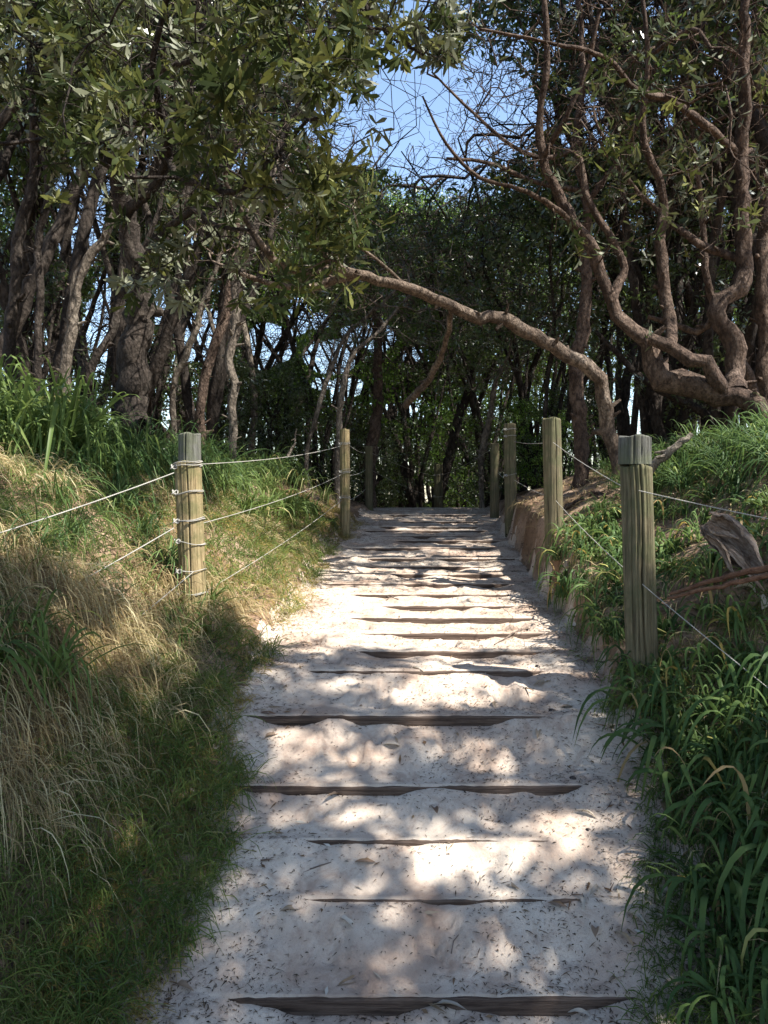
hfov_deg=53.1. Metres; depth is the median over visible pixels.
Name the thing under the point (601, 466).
strappy plant
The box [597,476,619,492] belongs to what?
strappy plant
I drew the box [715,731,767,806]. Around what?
strappy plant
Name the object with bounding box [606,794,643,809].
twig
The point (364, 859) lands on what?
fallen leaf
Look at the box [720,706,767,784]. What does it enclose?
strappy plant
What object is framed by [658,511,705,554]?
strappy plant
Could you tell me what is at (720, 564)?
strappy plant
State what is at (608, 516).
strappy plant
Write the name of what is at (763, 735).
strappy plant
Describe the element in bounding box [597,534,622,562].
strappy plant
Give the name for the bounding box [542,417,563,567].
fence post
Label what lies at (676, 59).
thicket tree
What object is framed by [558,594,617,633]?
strappy plant
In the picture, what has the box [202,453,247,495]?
strappy plant
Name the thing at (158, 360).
thicket tree
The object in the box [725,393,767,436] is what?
strappy plant
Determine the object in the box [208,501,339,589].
rope
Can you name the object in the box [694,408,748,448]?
strappy plant
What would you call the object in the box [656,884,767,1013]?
strappy plant
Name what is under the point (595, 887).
fallen leaf
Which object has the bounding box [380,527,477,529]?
timber step
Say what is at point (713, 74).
thicket tree
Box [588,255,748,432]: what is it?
thicket shrub
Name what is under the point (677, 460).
strappy plant
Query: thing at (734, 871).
strappy plant
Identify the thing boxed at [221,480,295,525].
strappy plant
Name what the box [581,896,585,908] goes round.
fallen leaf
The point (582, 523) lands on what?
strappy plant
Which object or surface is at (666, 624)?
strappy plant
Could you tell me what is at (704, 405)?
thicket shrub
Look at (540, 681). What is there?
fallen leaf
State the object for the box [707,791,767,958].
strappy plant
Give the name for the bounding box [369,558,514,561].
timber step
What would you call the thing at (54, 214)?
thicket tree
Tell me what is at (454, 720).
timber step
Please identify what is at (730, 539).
palm sheath
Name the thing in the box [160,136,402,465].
thicket tree
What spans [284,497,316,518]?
strappy plant
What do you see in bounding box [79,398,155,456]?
strappy plant
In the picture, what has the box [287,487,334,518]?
strappy plant
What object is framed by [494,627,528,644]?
twig
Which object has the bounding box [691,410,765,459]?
strappy plant
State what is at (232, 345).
slender tree
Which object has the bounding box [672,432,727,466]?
strappy plant
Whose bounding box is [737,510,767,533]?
strappy plant
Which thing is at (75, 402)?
strappy plant
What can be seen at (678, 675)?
strappy plant
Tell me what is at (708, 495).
strappy plant
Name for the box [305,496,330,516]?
strappy plant
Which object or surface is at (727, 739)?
strappy plant
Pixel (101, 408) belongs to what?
strappy plant
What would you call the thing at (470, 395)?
thicket tree
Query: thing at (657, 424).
thicket tree
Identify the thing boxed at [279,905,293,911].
fallen leaf
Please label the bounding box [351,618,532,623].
timber step
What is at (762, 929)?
strappy plant
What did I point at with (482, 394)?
thicket tree
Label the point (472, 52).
thicket tree
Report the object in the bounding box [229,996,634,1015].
timber step
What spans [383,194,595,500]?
thicket tree
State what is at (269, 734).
fallen leaf
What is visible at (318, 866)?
twig
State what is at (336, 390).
thicket tree
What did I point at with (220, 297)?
thicket tree
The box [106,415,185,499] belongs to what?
strappy plant
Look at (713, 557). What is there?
strappy plant
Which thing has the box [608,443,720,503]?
strappy plant
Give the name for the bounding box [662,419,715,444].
strappy plant
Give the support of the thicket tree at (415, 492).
on the ground at (530, 533)
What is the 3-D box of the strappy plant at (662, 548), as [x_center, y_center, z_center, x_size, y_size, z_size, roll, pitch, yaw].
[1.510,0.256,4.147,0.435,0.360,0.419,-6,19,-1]
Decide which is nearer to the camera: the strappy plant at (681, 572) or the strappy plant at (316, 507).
the strappy plant at (681, 572)
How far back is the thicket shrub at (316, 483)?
16.61 m
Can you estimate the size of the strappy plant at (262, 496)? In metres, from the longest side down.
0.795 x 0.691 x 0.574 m
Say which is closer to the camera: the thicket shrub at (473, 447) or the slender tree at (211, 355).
the slender tree at (211, 355)
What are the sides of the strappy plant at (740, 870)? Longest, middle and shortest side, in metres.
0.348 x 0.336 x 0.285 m
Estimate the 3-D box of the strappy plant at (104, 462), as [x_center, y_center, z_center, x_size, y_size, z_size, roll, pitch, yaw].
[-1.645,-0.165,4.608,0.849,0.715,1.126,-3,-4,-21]
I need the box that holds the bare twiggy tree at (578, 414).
[426,0,699,489]
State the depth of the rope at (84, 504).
3.32 m
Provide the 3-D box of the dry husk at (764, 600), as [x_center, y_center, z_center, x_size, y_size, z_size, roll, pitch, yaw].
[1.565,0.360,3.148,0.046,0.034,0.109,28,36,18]
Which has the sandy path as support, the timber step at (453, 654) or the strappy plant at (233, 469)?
the timber step at (453, 654)
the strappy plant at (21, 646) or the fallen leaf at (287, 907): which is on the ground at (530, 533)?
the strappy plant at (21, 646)
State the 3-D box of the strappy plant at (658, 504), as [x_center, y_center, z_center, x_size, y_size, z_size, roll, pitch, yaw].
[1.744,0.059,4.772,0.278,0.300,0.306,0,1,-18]
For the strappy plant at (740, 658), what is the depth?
3.02 m
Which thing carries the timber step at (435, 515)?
on the sandy path
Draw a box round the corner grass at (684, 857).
[585,583,767,1023]
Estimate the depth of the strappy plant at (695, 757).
2.61 m
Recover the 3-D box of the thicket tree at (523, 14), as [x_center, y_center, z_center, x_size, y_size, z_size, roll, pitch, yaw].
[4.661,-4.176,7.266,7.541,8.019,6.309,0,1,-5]
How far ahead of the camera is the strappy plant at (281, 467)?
9.09 m
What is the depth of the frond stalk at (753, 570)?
2.70 m
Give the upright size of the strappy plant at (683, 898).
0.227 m
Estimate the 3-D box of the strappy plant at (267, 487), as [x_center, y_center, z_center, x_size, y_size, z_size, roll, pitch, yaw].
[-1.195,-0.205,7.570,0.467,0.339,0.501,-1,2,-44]
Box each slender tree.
[0,0,126,395]
[0,0,148,392]
[49,0,242,396]
[84,0,252,415]
[148,0,318,445]
[148,46,312,442]
[175,29,341,461]
[304,198,458,507]
[304,222,464,486]
[321,223,486,507]
[390,202,536,507]
[430,270,593,507]
[592,326,714,432]
[604,0,767,392]
[675,0,767,402]
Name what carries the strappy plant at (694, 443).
on the ground at (530, 533)
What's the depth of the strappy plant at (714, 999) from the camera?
2.01 m
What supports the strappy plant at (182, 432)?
on the ground at (530, 533)
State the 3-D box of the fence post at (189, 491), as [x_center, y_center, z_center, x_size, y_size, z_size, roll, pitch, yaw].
[-0.969,0.187,3.864,0.181,1.169,0.149,0,1,0]
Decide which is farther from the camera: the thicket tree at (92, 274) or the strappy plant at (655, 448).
the thicket tree at (92, 274)
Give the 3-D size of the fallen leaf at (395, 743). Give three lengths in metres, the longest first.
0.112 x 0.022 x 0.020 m
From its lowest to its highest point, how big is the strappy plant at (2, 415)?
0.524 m
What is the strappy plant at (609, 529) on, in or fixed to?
on the ground at (530, 533)
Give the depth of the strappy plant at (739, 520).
3.76 m
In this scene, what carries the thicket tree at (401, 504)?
on the ground at (530, 533)
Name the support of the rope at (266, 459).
attached to the fence post at (189, 491)
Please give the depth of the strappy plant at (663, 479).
4.91 m
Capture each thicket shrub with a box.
[0,212,172,405]
[0,236,154,412]
[27,265,204,437]
[71,289,260,454]
[107,306,303,459]
[180,351,343,470]
[222,342,365,485]
[246,383,333,479]
[266,402,362,487]
[270,391,394,497]
[303,405,432,506]
[325,416,433,507]
[328,423,396,507]
[353,426,427,507]
[379,418,444,507]
[383,424,489,507]
[393,421,489,507]
[409,416,487,507]
[425,400,566,507]
[448,410,518,507]
[460,387,573,491]
[473,406,541,492]
[488,386,598,478]
[492,392,572,487]
[519,379,640,477]
[525,409,601,486]
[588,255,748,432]
[603,311,743,442]
[623,217,758,429]
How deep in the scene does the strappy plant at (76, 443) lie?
4.59 m
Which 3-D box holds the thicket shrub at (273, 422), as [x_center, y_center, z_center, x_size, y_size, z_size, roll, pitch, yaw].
[-1.915,-1.272,11.229,2.420,2.234,2.402,0,1,18]
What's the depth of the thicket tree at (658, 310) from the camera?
17.57 m
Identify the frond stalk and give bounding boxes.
[667,573,767,599]
[669,565,767,594]
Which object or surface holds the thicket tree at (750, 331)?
on the ground at (530, 533)
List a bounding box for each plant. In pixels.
[0,354,73,442]
[0,355,106,424]
[0,355,176,495]
[0,366,109,463]
[0,376,91,416]
[0,388,106,475]
[0,395,30,452]
[0,395,90,464]
[0,496,100,588]
[0,582,128,742]
[0,588,102,680]
[0,616,165,743]
[1,353,67,398]
[1,375,60,415]
[3,408,121,465]
[11,458,132,525]
[15,500,120,572]
[22,418,168,498]
[28,489,146,572]
[42,373,113,422]
[44,407,115,450]
[46,371,160,472]
[67,425,172,524]
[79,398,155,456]
[87,461,161,535]
[88,399,203,489]
[95,417,148,478]
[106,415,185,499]
[109,472,168,515]
[110,498,176,554]
[111,523,220,604]
[114,443,176,492]
[124,421,253,508]
[126,416,196,460]
[129,434,226,527]
[150,589,223,637]
[153,603,216,657]
[158,416,221,458]
[166,427,232,457]
[168,427,249,461]
[169,422,248,477]
[194,580,250,618]
[201,435,275,492]
[201,441,249,499]
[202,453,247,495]
[203,443,259,477]
[203,457,263,501]
[204,457,264,492]
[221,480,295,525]
[222,454,266,488]
[224,450,279,491]
[227,458,267,493]
[229,471,270,497]
[232,480,299,523]
[241,450,272,481]
[245,443,296,475]
[245,450,283,474]
[249,452,290,484]
[252,473,283,493]
[253,452,311,487]
[258,466,297,488]
[270,459,291,479]
[271,483,328,528]
[275,455,324,498]
[275,463,328,500]
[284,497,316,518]
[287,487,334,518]
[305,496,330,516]
[307,482,339,507]
[529,537,564,583]
[532,561,572,610]
[538,577,569,612]
[539,517,587,555]
[556,563,597,609]
[558,506,618,553]
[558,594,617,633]
[559,524,604,557]
[560,536,610,569]
[561,507,593,525]
[563,576,622,609]
[567,584,595,612]
[571,508,601,523]
[571,542,602,580]
[573,549,622,601]
[573,659,693,745]
[574,603,617,650]
[576,557,622,614]
[577,493,613,516]
[579,521,611,547]
[581,494,654,528]
[581,530,621,559]
[581,611,662,651]
[582,517,621,539]
[582,616,624,672]
[583,542,622,570]
[586,522,621,547]
[587,644,646,692]
[588,451,610,475]
[589,587,623,628]
[589,693,720,799]
[592,460,611,477]
[594,501,620,524]
[594,601,662,656]
[595,519,621,532]
[596,545,622,564]
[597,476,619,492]
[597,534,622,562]
[603,458,683,508]
[603,470,619,487]
[605,479,620,501]
[605,570,623,594]
[606,446,676,492]
[606,573,671,610]
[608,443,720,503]
[608,590,676,621]
[608,649,681,690]
[615,695,723,788]
[618,853,767,974]
[626,730,731,821]
[634,633,683,670]
[636,712,738,797]
[636,808,733,880]
[639,681,721,740]
[642,652,723,714]
[650,431,701,456]
[652,422,739,471]
[652,427,709,462]
[652,436,680,448]
[652,438,699,478]
[652,746,754,841]
[653,454,706,494]
[653,490,669,509]
[653,498,671,520]
[653,500,676,526]
[653,681,734,730]
[654,460,694,497]
[654,498,697,528]
[655,526,689,564]
[655,527,665,553]
[655,536,697,557]
[655,546,693,584]
[655,549,681,577]
[656,550,722,597]
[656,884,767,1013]
[657,605,697,647]
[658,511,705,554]
[659,862,723,960]
[661,752,767,879]
[661,937,762,1023]
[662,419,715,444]
[663,552,702,581]
[664,719,765,769]
[666,436,765,517]
[667,737,766,799]
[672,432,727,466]
[672,474,735,525]
[673,428,749,490]
[673,664,767,766]
[676,628,758,683]
[677,404,767,458]
[678,590,736,647]
[683,545,724,587]
[684,655,754,703]
[685,437,723,482]
[687,840,767,945]
[688,505,718,524]
[690,520,767,592]
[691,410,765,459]
[693,642,767,711]
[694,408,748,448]
[694,414,763,467]
[695,785,767,871]
[696,592,767,653]
[697,412,767,491]
[697,636,761,690]
[704,513,759,550]
[704,678,767,725]
[706,958,767,1023]
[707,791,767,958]
[710,709,767,802]
[711,420,767,492]
[711,427,767,514]
[711,482,746,511]
[711,569,726,577]
[713,491,767,516]
[713,864,767,931]
[713,881,767,1020]
[715,565,767,596]
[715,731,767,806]
[716,525,767,558]
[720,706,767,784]
[722,564,767,608]
[722,652,767,720]
[724,403,767,480]
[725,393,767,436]
[733,401,767,442]
[733,484,767,519]
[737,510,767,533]
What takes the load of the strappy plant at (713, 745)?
on the ground at (530, 533)
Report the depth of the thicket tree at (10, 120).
9.14 m
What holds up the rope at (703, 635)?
attached to the fence post at (638, 535)
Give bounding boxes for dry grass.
[0,445,312,903]
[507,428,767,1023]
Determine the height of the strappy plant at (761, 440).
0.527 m
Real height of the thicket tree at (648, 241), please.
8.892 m
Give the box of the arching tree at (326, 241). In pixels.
[157,112,620,478]
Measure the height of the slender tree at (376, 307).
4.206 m
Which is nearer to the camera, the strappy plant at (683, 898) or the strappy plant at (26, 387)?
the strappy plant at (683, 898)
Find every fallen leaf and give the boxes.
[168,979,193,990]
[261,711,275,715]
[262,732,275,739]
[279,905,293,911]
[339,975,354,985]
[341,915,353,926]
[355,858,375,862]
[383,742,398,745]
[430,999,466,1009]
[534,679,550,684]
[548,901,566,906]
[569,1008,589,1015]
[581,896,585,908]
[589,884,598,895]
[591,925,598,936]
[615,930,633,945]
[626,909,646,923]
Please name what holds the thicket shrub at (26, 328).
on the ground at (530, 533)
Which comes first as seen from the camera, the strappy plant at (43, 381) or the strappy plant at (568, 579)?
the strappy plant at (568, 579)
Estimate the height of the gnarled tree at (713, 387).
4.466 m
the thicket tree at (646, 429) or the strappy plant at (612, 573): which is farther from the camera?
the thicket tree at (646, 429)
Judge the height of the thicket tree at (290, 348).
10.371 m
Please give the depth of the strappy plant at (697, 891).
2.22 m
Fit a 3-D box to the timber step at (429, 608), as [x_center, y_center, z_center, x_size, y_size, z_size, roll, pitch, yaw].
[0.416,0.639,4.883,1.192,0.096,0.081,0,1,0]
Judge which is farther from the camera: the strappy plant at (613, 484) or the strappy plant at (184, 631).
the strappy plant at (613, 484)
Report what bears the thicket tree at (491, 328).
on the ground at (530, 533)
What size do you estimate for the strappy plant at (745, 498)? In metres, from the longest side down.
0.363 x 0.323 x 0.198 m
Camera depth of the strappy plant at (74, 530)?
3.48 m
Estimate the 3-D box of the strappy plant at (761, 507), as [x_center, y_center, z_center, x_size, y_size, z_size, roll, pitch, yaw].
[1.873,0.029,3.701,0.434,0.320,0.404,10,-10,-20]
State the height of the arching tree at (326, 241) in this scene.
3.215 m
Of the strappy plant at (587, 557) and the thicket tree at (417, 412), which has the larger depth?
the thicket tree at (417, 412)
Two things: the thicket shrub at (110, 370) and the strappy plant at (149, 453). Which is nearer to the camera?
the strappy plant at (149, 453)
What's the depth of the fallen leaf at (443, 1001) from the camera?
2.08 m
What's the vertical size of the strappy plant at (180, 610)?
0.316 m
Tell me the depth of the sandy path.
2.64 m
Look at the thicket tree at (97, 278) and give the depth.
22.44 m
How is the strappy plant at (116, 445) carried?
on the ground at (530, 533)
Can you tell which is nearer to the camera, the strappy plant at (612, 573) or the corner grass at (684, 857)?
the corner grass at (684, 857)
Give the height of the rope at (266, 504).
0.352 m
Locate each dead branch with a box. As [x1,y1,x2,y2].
[287,428,297,455]
[649,433,693,473]
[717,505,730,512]
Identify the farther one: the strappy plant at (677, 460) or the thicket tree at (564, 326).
the thicket tree at (564, 326)
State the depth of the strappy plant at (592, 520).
5.06 m
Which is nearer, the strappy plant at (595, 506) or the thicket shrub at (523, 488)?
the strappy plant at (595, 506)
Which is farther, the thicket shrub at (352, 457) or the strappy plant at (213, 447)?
the thicket shrub at (352, 457)
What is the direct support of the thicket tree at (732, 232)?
on the ground at (530, 533)
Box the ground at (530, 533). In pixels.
[0,445,767,1023]
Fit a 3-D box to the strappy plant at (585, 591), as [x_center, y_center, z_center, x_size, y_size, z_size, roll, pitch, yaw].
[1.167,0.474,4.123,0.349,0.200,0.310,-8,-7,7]
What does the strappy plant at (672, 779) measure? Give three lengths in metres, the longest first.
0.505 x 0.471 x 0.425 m
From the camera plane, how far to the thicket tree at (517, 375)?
10.86 m
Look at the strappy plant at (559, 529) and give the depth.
5.07 m
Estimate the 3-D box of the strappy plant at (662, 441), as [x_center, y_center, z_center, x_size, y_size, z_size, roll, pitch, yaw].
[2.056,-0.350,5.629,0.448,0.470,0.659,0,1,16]
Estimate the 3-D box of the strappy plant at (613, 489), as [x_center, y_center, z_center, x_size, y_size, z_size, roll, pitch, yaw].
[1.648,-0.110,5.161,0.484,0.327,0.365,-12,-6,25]
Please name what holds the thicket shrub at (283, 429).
on the ground at (530, 533)
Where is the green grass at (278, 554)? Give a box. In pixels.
[0,430,349,1023]
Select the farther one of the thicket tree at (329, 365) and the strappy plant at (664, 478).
the thicket tree at (329, 365)
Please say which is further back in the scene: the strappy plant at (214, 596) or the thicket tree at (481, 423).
the thicket tree at (481, 423)
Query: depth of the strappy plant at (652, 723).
2.81 m
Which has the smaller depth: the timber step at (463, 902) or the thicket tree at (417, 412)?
the timber step at (463, 902)
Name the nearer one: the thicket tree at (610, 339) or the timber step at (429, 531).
the timber step at (429, 531)
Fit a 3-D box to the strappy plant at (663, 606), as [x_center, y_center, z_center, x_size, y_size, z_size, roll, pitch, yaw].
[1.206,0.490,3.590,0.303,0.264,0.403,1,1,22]
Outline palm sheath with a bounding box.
[700,511,767,590]
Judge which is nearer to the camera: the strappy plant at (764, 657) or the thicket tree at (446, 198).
the strappy plant at (764, 657)
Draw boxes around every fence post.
[170,432,207,614]
[338,428,350,537]
[365,446,372,510]
[433,464,442,507]
[490,443,498,517]
[503,422,516,536]
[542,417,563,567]
[618,434,657,671]
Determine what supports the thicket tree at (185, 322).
on the ground at (530, 533)
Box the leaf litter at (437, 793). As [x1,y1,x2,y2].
[119,507,710,1023]
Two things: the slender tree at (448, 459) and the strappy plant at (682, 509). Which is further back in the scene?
the slender tree at (448, 459)
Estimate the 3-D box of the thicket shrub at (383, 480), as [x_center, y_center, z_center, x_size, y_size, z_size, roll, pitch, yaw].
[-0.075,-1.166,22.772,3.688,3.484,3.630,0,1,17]
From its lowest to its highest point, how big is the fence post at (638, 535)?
1.272 m
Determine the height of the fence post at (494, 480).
1.271 m
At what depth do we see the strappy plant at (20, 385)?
5.55 m
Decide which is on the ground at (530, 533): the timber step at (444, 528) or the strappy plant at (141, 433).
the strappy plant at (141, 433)
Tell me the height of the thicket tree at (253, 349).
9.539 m
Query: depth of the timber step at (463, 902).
2.36 m
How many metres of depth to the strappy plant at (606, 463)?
6.69 m
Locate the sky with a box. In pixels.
[0,0,751,500]
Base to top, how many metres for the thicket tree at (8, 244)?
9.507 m
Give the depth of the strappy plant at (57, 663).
2.65 m
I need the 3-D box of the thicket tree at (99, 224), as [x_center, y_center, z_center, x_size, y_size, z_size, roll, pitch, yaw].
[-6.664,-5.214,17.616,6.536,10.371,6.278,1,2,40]
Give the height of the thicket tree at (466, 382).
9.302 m
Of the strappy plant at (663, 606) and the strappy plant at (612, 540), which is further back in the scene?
the strappy plant at (612, 540)
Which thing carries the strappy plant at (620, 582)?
on the ground at (530, 533)
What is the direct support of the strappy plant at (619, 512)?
on the ground at (530, 533)
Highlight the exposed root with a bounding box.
[563,490,606,511]
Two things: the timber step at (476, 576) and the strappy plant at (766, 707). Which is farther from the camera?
the timber step at (476, 576)
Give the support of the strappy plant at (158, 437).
on the ground at (530, 533)
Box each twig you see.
[305,862,330,871]
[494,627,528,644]
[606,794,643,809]
[610,852,648,888]
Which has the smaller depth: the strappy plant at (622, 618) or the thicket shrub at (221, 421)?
the strappy plant at (622, 618)
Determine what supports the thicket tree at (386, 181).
on the ground at (530, 533)
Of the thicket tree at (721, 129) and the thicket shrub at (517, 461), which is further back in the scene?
the thicket shrub at (517, 461)
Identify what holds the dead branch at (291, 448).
on the ground at (530, 533)
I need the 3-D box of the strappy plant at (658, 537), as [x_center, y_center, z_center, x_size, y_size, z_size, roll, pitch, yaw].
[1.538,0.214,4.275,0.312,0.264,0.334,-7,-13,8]
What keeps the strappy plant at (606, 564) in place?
on the ground at (530, 533)
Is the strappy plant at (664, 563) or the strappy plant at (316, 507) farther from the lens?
the strappy plant at (316, 507)
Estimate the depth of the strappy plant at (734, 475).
4.24 m
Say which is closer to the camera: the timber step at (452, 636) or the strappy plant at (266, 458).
the timber step at (452, 636)
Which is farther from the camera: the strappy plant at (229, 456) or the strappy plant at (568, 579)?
the strappy plant at (229, 456)
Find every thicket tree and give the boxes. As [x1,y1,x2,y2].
[0,0,185,264]
[0,0,236,400]
[0,0,244,280]
[0,0,344,419]
[0,0,363,432]
[0,0,484,365]
[0,0,575,403]
[0,1,123,249]
[0,1,246,389]
[0,1,382,433]
[0,37,214,410]
[0,66,240,372]
[0,75,164,414]
[0,96,109,383]
[0,163,300,435]
[0,176,206,411]
[4,0,449,445]
[14,0,457,459]
[20,5,315,435]
[26,9,399,457]
[34,0,349,462]
[50,156,216,420]
[97,102,446,450]
[154,220,360,440]
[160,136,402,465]
[170,152,472,479]
[170,299,343,448]
[187,136,433,489]
[217,215,453,475]
[233,145,464,493]
[249,234,372,444]
[250,177,469,493]
[258,174,462,499]
[281,184,526,507]
[284,181,493,490]
[286,186,507,498]
[298,189,505,506]
[302,200,416,487]
[307,185,540,507]
[313,210,471,507]
[320,135,594,506]
[327,204,546,481]
[329,182,571,506]
[332,190,627,507]
[364,123,646,498]
[379,64,749,460]
[381,81,713,488]
[383,184,560,507]
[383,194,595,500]
[397,0,767,444]
[402,156,623,499]
[413,125,652,489]
[416,0,767,449]
[429,0,736,465]
[429,0,766,431]
[436,202,631,483]
[441,0,765,447]
[456,135,727,466]
[458,0,731,430]
[458,151,656,488]
[460,0,767,353]
[465,0,767,430]
[466,0,767,428]
[470,145,693,430]
[476,0,762,413]
[480,0,767,213]
[496,0,764,427]
[515,0,767,435]
[518,189,651,451]
[548,0,762,287]
[565,207,735,372]
[584,150,747,404]
[596,0,766,220]
[599,7,767,126]
[605,347,640,433]
[614,182,736,430]
[629,203,738,343]
[635,11,759,430]
[636,20,765,218]
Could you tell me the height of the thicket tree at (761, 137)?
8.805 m
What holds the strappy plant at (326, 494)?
on the ground at (530, 533)
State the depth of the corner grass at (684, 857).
2.40 m
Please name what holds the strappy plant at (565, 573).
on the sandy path
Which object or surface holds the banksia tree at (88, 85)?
on the ground at (530, 533)
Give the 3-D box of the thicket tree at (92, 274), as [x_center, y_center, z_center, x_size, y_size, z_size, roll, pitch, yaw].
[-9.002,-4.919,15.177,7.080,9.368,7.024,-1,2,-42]
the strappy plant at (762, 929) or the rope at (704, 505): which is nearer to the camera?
the strappy plant at (762, 929)
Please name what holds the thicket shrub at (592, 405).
on the ground at (530, 533)
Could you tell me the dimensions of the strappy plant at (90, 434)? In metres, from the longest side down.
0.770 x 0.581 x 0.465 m
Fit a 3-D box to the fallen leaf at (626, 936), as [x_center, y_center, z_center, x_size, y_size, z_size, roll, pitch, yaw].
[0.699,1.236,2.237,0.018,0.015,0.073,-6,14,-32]
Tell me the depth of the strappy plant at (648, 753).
2.76 m
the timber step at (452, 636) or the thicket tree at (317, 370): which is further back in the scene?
the thicket tree at (317, 370)
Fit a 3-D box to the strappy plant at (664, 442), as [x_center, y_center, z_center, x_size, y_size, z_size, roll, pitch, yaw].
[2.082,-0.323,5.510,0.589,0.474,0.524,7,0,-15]
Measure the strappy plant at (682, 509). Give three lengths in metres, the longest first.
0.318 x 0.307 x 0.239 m
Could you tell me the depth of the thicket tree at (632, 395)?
25.15 m
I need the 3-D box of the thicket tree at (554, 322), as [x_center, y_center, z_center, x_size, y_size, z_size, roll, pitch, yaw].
[2.881,-2.688,10.026,5.280,5.595,4.473,-1,2,-31]
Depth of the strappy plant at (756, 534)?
3.40 m
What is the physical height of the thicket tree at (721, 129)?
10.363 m
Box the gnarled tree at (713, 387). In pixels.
[422,0,767,431]
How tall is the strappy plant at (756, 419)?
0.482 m
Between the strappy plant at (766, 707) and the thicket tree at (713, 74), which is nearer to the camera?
the strappy plant at (766, 707)
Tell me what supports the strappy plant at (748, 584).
on the ground at (530, 533)
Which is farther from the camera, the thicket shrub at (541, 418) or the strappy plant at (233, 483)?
the thicket shrub at (541, 418)
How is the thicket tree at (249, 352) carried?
on the ground at (530, 533)
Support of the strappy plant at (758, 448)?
on the ground at (530, 533)
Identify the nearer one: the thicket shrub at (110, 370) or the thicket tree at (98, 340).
the thicket shrub at (110, 370)
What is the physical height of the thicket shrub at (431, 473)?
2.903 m
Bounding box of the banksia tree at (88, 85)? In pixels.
[0,0,470,443]
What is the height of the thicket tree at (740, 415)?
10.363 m
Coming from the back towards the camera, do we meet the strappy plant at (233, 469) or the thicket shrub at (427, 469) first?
the thicket shrub at (427, 469)
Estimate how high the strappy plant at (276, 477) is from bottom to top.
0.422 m
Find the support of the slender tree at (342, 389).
on the ground at (530, 533)
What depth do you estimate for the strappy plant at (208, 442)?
7.42 m
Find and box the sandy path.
[102,506,710,1023]
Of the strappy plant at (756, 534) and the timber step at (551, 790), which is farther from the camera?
the strappy plant at (756, 534)
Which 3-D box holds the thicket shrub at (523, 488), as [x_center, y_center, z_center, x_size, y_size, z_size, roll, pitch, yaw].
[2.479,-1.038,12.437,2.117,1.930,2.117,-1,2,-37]
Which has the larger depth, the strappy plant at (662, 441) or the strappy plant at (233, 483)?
the strappy plant at (233, 483)
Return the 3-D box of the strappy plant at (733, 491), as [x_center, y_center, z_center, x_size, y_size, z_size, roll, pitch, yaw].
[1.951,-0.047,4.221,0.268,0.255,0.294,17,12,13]
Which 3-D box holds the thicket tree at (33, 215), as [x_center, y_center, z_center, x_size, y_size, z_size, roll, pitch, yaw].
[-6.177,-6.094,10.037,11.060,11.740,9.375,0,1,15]
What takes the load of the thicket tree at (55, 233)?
on the ground at (530, 533)
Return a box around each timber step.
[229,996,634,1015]
[240,776,581,795]
[248,708,554,725]
[306,828,590,845]
[310,665,543,676]
[312,898,579,904]
[324,584,508,588]
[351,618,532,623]
[352,548,493,551]
[355,594,508,598]
[360,651,541,658]
[365,531,484,532]
[366,629,542,639]
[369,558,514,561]
[372,566,485,570]
[380,515,486,516]
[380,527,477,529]
[381,536,477,538]
[382,606,514,610]
[392,574,504,578]
[397,541,499,543]
[404,522,477,523]
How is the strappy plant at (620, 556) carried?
on the ground at (530, 533)
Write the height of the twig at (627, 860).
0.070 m
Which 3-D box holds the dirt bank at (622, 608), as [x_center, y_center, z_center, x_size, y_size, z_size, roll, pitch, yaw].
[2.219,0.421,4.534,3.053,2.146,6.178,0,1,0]
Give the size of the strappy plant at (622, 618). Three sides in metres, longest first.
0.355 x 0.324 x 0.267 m
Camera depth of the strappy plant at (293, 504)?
7.36 m
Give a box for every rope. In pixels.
[0,472,173,532]
[81,528,173,580]
[144,571,193,612]
[204,475,339,522]
[207,446,339,463]
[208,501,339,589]
[553,442,619,484]
[556,501,622,566]
[639,490,767,518]
[642,584,767,687]
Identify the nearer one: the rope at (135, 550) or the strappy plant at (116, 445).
the rope at (135, 550)
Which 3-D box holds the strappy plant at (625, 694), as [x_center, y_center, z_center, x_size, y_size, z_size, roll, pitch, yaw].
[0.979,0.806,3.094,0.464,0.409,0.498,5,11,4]
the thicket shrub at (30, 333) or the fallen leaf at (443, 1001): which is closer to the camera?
the fallen leaf at (443, 1001)
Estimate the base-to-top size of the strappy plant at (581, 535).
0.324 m
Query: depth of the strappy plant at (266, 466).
8.71 m

